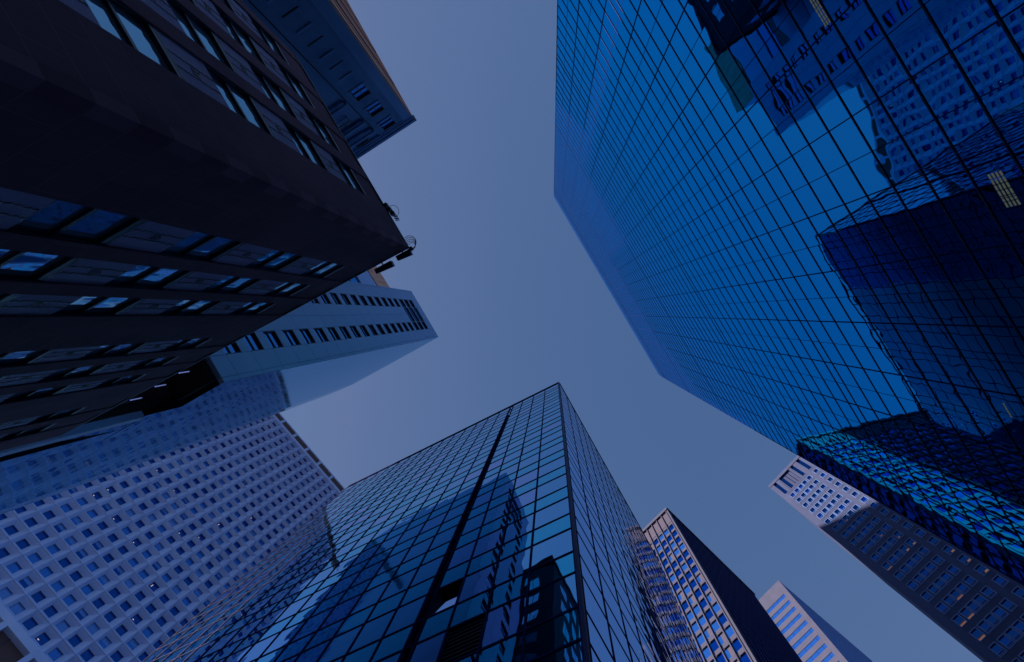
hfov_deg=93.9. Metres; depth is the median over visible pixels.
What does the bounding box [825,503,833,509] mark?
window
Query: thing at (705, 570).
ribbon window
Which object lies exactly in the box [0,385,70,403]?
window
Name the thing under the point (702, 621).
window
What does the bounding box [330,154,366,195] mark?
window
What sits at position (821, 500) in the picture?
window
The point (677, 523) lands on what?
ribbon window
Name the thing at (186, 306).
window
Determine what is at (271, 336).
window
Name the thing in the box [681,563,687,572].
window
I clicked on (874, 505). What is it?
window
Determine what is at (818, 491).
window
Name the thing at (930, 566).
window
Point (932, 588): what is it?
window
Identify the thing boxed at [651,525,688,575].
window
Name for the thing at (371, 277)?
banded tower
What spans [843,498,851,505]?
window
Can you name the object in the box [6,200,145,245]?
window
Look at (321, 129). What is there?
window
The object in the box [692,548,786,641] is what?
ribbon window
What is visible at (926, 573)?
window
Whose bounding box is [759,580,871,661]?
white ribbon tower
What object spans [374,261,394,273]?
floodlight
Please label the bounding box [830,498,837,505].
window
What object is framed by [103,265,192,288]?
window
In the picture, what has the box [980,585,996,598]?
window
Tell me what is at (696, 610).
window
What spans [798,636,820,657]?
ribbon window
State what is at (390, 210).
cable coil
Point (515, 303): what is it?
sky
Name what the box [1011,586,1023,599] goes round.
window
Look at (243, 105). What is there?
window
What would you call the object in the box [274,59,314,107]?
window
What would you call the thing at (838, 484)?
window
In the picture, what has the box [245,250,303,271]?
window
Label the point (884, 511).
window
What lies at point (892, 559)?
window
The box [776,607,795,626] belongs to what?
ribbon window
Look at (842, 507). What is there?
window
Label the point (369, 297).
window
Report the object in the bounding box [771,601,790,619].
ribbon window
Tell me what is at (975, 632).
window
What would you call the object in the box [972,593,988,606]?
window
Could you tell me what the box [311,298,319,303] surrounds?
window
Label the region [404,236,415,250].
cable coil
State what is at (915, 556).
window
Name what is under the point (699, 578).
window
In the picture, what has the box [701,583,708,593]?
window
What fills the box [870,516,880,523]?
window
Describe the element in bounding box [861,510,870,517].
window
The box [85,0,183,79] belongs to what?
window
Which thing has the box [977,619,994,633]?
window
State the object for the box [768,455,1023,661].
buff stone tower
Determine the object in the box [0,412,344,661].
precast grid tower
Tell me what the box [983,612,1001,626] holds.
window
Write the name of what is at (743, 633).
ribbon window
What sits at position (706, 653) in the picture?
window
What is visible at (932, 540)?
window
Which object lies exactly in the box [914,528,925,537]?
window
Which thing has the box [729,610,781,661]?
ribbon window
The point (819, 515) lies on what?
window
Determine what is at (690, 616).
window
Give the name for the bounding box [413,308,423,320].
wide window
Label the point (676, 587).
window
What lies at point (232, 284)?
window
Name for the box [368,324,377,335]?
window
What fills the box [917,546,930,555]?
window
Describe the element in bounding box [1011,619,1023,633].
window
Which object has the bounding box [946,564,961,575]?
window
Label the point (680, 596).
window
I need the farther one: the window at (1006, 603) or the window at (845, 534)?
the window at (845, 534)
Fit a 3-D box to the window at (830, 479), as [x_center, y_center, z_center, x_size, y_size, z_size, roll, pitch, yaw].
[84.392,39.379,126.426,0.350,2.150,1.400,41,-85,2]
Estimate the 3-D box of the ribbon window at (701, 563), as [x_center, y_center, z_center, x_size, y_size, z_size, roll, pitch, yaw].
[31.320,37.161,62.935,19.463,1.100,0.340,44,-85,2]
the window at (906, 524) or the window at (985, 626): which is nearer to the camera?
the window at (985, 626)
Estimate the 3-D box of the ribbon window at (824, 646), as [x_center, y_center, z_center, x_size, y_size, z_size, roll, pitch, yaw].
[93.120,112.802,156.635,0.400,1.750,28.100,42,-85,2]
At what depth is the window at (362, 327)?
47.09 m
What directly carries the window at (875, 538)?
in the buff stone tower at (973, 605)
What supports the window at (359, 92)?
in the limestone building at (328, 43)
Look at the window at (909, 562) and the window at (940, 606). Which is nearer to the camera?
the window at (940, 606)
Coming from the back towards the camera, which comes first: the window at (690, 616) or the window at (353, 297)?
the window at (690, 616)
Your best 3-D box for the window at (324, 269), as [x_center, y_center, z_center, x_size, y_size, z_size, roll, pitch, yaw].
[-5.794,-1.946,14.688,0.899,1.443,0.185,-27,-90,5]
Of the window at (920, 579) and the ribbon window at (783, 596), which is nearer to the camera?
the window at (920, 579)
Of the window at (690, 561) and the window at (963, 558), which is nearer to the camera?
the window at (690, 561)
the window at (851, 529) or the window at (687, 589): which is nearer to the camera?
the window at (687, 589)
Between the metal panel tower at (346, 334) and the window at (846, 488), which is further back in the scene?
the window at (846, 488)
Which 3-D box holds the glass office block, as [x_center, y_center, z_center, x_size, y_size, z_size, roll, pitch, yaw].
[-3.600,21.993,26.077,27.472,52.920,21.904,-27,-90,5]
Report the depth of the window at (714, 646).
49.76 m
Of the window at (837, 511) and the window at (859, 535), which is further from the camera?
the window at (837, 511)
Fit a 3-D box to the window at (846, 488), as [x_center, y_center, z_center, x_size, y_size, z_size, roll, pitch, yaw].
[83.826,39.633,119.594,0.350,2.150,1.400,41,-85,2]
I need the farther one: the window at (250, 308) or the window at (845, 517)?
the window at (845, 517)
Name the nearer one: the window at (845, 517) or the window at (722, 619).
the window at (722, 619)
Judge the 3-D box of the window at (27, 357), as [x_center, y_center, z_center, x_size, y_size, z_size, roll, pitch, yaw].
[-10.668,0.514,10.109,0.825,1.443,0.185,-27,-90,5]
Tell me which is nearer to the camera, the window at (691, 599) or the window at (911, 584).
the window at (691, 599)
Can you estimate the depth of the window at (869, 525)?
106.53 m
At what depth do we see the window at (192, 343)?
15.31 m
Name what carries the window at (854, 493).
in the buff stone tower at (973, 605)
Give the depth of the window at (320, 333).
38.29 m
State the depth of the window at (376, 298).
56.03 m
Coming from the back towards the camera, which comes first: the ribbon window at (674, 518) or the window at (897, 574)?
the window at (897, 574)
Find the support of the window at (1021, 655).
in the buff stone tower at (973, 605)
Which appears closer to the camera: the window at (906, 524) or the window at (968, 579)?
the window at (968, 579)
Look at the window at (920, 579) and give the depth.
89.62 m
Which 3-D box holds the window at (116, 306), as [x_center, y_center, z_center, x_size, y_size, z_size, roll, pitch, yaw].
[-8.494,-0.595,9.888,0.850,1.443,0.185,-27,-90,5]
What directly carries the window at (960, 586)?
in the buff stone tower at (973, 605)
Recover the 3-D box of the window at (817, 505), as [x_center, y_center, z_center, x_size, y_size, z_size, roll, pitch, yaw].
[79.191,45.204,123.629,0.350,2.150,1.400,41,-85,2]
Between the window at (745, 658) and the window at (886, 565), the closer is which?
the window at (745, 658)
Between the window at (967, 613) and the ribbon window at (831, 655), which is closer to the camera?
the window at (967, 613)
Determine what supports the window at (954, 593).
in the buff stone tower at (973, 605)
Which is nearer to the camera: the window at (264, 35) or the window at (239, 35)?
the window at (239, 35)
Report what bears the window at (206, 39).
in the masonry office building at (184, 184)
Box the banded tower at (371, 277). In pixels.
[349,266,389,287]
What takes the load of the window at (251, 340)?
in the metal panel tower at (346, 334)
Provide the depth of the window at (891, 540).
99.61 m
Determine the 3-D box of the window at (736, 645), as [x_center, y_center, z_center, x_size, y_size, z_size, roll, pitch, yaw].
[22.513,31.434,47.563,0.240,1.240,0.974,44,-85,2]
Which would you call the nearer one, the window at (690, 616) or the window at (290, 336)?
the window at (290, 336)
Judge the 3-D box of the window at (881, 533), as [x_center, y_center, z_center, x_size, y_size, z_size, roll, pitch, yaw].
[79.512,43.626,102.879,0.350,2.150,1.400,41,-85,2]
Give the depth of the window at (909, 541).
96.06 m
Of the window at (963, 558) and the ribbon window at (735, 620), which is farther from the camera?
the window at (963, 558)
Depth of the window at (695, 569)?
61.62 m
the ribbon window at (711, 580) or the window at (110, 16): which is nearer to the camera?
the window at (110, 16)
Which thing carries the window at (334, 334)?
in the metal panel tower at (346, 334)
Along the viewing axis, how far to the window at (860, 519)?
109.86 m
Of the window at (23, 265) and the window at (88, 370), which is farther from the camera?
the window at (88, 370)
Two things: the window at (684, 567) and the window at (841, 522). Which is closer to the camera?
the window at (684, 567)
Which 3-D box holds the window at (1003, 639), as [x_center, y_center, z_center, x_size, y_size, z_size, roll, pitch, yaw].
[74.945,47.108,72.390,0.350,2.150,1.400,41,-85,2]
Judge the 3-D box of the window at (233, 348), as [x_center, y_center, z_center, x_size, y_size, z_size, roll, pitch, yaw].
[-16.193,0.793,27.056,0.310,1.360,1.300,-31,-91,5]
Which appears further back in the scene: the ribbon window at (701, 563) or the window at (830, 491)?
the window at (830, 491)
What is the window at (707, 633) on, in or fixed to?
in the chequered tower at (726, 616)
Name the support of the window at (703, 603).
in the chequered tower at (726, 616)
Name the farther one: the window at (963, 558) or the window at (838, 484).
the window at (838, 484)
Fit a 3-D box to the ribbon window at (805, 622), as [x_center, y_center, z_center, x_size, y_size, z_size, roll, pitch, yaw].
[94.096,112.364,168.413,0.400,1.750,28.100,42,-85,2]
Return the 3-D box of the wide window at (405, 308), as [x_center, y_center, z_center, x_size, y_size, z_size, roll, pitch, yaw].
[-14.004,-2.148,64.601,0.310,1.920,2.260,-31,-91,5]
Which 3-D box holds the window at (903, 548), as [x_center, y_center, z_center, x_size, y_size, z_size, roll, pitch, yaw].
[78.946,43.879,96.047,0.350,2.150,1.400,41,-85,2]
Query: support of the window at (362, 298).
in the metal panel tower at (346, 334)
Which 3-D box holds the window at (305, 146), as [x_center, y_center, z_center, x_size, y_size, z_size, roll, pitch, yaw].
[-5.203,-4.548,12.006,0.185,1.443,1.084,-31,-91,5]
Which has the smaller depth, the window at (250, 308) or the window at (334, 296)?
the window at (250, 308)
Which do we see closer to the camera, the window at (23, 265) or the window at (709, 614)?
the window at (23, 265)
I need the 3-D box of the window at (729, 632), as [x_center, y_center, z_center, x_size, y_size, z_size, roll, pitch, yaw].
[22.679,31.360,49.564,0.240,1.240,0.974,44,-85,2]
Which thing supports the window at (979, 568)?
in the buff stone tower at (973, 605)
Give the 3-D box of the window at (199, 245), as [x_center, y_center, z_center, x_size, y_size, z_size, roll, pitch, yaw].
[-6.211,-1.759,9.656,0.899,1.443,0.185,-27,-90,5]
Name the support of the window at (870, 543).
in the buff stone tower at (973, 605)
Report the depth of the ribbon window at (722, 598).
54.96 m
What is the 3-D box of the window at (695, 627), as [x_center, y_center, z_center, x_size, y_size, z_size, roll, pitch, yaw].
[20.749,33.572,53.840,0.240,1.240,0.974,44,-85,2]
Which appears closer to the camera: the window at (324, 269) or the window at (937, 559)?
the window at (324, 269)
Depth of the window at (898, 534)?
99.48 m
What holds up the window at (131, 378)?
in the masonry office building at (184, 184)
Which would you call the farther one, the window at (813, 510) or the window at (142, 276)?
the window at (813, 510)
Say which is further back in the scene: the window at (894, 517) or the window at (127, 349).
the window at (894, 517)
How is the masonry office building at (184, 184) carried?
on the ground
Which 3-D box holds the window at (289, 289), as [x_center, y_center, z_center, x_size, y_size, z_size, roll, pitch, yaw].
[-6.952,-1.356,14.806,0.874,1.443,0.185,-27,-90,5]
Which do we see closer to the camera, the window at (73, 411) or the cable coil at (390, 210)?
the window at (73, 411)
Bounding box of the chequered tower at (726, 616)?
[642,507,801,661]
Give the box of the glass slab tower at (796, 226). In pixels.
[554,0,1023,585]
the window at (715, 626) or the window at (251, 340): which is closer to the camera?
the window at (251, 340)
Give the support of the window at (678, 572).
in the chequered tower at (726, 616)
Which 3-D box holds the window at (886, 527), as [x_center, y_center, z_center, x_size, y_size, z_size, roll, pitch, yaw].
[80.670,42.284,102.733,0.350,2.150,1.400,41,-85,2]
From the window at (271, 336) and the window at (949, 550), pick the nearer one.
the window at (271, 336)
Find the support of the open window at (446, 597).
in the glass office block
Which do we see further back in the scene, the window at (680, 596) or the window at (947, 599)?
the window at (947, 599)
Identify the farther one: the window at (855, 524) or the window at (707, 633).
the window at (855, 524)
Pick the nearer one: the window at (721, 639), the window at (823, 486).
the window at (721, 639)
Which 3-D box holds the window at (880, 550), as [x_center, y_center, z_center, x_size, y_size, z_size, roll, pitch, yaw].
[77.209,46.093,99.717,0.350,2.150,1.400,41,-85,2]
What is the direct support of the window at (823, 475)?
in the buff stone tower at (973, 605)
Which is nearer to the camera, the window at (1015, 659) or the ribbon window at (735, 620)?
the ribbon window at (735, 620)
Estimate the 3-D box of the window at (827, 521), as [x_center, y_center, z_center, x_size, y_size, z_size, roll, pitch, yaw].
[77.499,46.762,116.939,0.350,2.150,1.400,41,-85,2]
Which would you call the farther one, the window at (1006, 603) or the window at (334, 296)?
the window at (1006, 603)
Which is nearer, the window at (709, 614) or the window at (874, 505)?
the window at (709, 614)
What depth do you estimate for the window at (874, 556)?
99.99 m
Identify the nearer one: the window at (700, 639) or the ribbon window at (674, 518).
the window at (700, 639)
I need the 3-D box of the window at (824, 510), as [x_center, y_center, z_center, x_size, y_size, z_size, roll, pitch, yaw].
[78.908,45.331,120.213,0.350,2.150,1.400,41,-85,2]
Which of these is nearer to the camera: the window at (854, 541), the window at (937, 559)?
the window at (937, 559)
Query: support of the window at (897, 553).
in the buff stone tower at (973, 605)
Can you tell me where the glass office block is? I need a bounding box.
[142,382,702,661]
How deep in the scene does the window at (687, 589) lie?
59.76 m
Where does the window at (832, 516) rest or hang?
in the buff stone tower at (973, 605)
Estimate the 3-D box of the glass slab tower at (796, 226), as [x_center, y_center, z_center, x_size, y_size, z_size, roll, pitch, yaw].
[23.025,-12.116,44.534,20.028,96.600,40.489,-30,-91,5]
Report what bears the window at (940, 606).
in the buff stone tower at (973, 605)
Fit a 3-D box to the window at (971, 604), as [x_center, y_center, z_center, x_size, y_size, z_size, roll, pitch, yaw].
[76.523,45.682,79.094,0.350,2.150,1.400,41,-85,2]
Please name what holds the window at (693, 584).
in the chequered tower at (726, 616)
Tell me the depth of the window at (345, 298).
47.18 m
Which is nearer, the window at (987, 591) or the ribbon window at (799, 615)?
the window at (987, 591)
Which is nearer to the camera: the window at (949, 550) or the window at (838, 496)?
the window at (949, 550)
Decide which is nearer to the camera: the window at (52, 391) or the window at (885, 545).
the window at (52, 391)
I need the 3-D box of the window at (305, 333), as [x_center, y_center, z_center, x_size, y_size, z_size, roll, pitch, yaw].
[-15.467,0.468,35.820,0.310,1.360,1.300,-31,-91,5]
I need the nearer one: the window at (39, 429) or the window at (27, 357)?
the window at (27, 357)
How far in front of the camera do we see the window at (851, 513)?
113.21 m
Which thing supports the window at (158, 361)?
in the masonry office building at (184, 184)
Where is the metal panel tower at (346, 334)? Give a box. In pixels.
[0,281,437,514]
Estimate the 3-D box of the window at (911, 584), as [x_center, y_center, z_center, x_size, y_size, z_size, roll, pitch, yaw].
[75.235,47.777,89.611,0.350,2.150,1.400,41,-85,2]
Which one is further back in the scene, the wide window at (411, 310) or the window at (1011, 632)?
the window at (1011, 632)
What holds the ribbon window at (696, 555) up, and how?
in the chequered tower at (726, 616)
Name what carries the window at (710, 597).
in the chequered tower at (726, 616)
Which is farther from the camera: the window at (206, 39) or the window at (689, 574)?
the window at (689, 574)
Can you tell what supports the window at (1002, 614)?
in the buff stone tower at (973, 605)
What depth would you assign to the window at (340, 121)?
52.53 m
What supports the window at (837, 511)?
in the buff stone tower at (973, 605)
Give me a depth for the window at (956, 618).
79.49 m
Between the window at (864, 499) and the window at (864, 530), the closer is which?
the window at (864, 530)
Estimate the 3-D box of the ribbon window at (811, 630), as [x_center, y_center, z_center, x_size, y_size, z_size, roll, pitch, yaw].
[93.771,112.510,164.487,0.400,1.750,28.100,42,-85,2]
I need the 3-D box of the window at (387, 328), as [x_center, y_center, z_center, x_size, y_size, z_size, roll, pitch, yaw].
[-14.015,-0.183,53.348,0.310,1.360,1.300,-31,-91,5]
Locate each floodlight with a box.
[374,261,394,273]
[395,249,412,260]
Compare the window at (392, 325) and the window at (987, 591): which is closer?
the window at (392, 325)
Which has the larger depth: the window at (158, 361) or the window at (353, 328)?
the window at (353, 328)
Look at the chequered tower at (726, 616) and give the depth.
59.63 m
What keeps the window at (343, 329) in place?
in the metal panel tower at (346, 334)
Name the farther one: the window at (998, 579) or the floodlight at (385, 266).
the window at (998, 579)
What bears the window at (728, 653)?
in the chequered tower at (726, 616)
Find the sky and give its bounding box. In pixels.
[280,0,982,661]
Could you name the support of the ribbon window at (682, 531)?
in the chequered tower at (726, 616)
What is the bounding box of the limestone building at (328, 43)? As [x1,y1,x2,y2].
[242,0,416,158]
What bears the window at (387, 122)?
in the limestone building at (328, 43)
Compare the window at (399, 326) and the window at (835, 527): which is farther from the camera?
the window at (835, 527)
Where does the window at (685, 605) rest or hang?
in the chequered tower at (726, 616)
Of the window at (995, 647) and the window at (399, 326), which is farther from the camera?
the window at (995, 647)
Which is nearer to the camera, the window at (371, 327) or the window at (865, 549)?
the window at (371, 327)
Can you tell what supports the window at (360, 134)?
in the limestone building at (328, 43)
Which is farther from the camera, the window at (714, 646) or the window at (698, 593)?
the window at (698, 593)
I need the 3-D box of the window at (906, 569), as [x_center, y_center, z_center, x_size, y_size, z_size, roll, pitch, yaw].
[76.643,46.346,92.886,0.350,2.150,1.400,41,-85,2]
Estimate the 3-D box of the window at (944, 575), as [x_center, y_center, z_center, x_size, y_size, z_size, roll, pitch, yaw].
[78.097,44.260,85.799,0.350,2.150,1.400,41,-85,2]
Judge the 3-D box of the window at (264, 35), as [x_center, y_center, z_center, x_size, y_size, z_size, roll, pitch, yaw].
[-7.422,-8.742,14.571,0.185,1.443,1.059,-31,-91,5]
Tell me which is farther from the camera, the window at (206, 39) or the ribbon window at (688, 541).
the ribbon window at (688, 541)
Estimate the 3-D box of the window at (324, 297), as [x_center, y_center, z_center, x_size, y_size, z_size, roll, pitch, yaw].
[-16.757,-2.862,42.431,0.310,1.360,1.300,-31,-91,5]
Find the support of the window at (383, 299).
in the metal panel tower at (346, 334)
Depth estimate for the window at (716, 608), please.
53.59 m
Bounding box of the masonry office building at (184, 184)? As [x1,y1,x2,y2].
[0,0,408,450]
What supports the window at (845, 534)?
in the buff stone tower at (973, 605)
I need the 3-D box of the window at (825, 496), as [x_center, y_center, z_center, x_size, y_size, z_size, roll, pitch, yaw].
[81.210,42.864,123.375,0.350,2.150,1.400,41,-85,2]
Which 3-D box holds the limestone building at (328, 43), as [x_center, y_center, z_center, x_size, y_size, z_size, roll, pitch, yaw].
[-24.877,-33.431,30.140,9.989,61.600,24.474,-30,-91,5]
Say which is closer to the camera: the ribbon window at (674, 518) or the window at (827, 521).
the ribbon window at (674, 518)
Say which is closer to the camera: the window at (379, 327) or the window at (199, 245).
the window at (199, 245)
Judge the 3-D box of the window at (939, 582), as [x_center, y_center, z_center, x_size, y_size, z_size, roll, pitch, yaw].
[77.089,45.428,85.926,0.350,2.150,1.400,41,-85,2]
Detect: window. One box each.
[0,249,79,281]
[0,349,54,366]
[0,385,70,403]
[0,423,56,440]
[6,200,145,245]
[26,406,87,424]
[36,364,109,382]
[51,297,143,315]
[78,342,149,359]
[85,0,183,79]
[92,374,146,388]
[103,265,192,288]
[125,356,179,370]
[158,300,222,314]
[159,232,243,261]
[161,338,212,350]
[166,0,236,72]
[201,276,261,293]
[203,62,273,136]
[212,2,268,68]
[223,342,241,354]
[228,302,277,314]
[244,332,263,350]
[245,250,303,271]
[246,60,298,119]
[247,13,289,65]
[262,331,283,348]
[263,282,310,296]
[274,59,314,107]
[280,118,328,171]
[282,329,300,345]
[299,328,315,343]
[300,261,345,278]
[302,106,340,151]
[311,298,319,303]
[313,328,328,341]
[321,294,330,303]
[327,327,340,340]
[329,292,341,304]
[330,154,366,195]
[336,116,353,127]
[339,326,351,338]
[340,293,351,304]
[348,81,370,101]
[349,132,368,147]
[349,294,359,304]
[349,326,360,337]
[358,295,368,305]
[359,325,369,336]
[363,100,383,116]
[367,296,375,305]
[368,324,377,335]
[374,297,382,305]
[375,324,384,334]
[377,115,395,130]
[381,297,389,306]
[383,324,391,333]
[390,323,398,332]
[396,323,403,331]
[403,307,415,321]
[408,307,418,321]
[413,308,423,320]
[428,579,462,615]
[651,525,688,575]
[673,583,679,592]
[674,518,756,599]
[675,569,681,577]
[677,523,761,606]
[677,592,683,601]
[679,577,685,586]
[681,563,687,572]
[682,531,766,613]
[682,601,688,611]
[683,586,690,595]
[685,536,773,623]
[685,572,691,580]
[686,612,693,622]
[687,558,693,566]
[688,541,778,630]
[688,595,694,605]
[690,580,696,589]
[691,566,697,574]
[691,622,698,634]
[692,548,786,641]
[693,606,700,615]
[694,589,701,599]
[696,555,794,652]
[696,574,702,583]
[696,635,704,646]
[698,616,705,627]
[700,599,707,609]
[701,563,799,659]
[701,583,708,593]
[702,647,710,660]
[704,628,711,639]
[705,570,795,659]
[705,610,713,621]
[706,592,713,603]
[710,640,718,653]
[711,580,791,659]
[711,621,719,633]
[712,603,720,614]
[716,588,790,661]
[716,654,725,661]
[717,633,726,646]
[718,614,727,626]
[722,598,786,661]
[724,647,733,660]
[725,626,733,639]
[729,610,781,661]
[732,640,741,653]
[735,620,775,660]
[740,654,750,661]
[743,633,770,661]
[766,594,785,613]
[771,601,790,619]
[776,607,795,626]
[781,613,801,633]
[787,620,807,641]
[789,468,826,507]
[792,628,813,649]
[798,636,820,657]
[806,644,826,661]
[809,507,816,513]
[813,502,821,508]
[815,488,822,494]
[816,512,824,518]
[818,497,825,504]
[820,484,827,489]
[821,507,829,513]
[822,493,829,499]
[822,652,834,661]
[824,518,832,525]
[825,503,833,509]
[827,476,833,482]
[827,488,834,494]
[829,513,837,519]
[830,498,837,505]
[832,524,840,531]
[833,508,841,515]
[834,481,842,486]
[835,493,843,499]
[837,519,846,526]
[838,504,846,510]
[840,530,849,538]
[842,486,850,491]
[842,514,850,521]
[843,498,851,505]
[846,509,855,516]
[846,525,855,533]
[850,490,859,497]
[850,520,860,528]
[850,538,859,545]
[852,504,860,511]
[855,515,865,523]
[855,532,865,540]
[860,496,868,503]
[860,527,870,535]
[860,545,870,553]
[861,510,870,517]
[865,522,874,530]
[865,539,875,547]
[869,502,878,508]
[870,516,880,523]
[870,534,881,542]
[870,552,880,561]
[875,529,885,537]
[876,547,886,555]
[879,507,889,515]
[881,523,891,531]
[881,541,892,550]
[881,561,892,570]
[886,536,897,545]
[887,555,898,564]
[890,514,900,522]
[892,530,903,538]
[893,549,904,558]
[893,570,905,580]
[898,544,909,553]
[899,564,912,574]
[901,521,913,529]
[904,538,916,546]
[905,558,917,568]
[906,580,918,590]
[911,552,923,562]
[913,573,925,583]
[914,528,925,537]
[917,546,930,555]
[918,567,932,577]
[920,590,933,601]
[924,561,938,572]
[926,583,940,594]
[927,536,940,545]
[931,555,945,565]
[932,577,947,588]
[935,601,949,613]
[939,571,953,582]
[941,544,955,554]
[942,594,957,606]
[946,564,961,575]
[948,588,963,600]
[951,613,967,626]
[955,582,970,593]
[957,554,972,564]
[958,606,975,619]
[962,574,978,586]
[965,600,982,613]
[968,627,986,641]
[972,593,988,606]
[973,564,989,575]
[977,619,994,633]
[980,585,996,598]
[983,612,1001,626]
[988,641,1007,656]
[990,605,1008,619]
[991,574,1009,586]
[996,633,1015,649]
[999,598,1017,611]
[1003,626,1023,641]
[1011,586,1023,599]
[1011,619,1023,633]
[1011,657,1021,661]
[1018,650,1023,659]
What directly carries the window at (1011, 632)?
in the buff stone tower at (973, 605)
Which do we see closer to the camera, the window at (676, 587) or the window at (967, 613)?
the window at (676, 587)
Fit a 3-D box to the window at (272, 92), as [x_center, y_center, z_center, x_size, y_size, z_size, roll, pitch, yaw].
[-6.009,-5.910,12.022,0.185,1.443,1.121,-31,-91,5]
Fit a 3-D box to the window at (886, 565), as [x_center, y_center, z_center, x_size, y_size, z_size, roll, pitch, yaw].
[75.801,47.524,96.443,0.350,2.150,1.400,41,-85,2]
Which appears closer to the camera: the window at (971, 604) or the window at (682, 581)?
the window at (682, 581)
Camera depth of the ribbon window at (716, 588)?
56.95 m
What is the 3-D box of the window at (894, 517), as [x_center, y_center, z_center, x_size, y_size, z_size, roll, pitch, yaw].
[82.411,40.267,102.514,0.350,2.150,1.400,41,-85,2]
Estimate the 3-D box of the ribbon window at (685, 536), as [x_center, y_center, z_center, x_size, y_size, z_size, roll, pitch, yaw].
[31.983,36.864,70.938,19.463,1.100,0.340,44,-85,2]
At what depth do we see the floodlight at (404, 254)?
16.71 m
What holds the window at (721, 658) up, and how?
in the chequered tower at (726, 616)
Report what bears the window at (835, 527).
in the buff stone tower at (973, 605)
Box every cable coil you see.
[383,202,398,220]
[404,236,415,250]
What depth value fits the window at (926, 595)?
86.34 m
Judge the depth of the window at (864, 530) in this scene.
106.57 m
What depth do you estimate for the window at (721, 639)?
49.70 m
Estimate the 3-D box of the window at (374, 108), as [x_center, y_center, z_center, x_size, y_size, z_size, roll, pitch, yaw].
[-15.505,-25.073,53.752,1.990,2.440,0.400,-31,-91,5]
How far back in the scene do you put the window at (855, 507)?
113.04 m

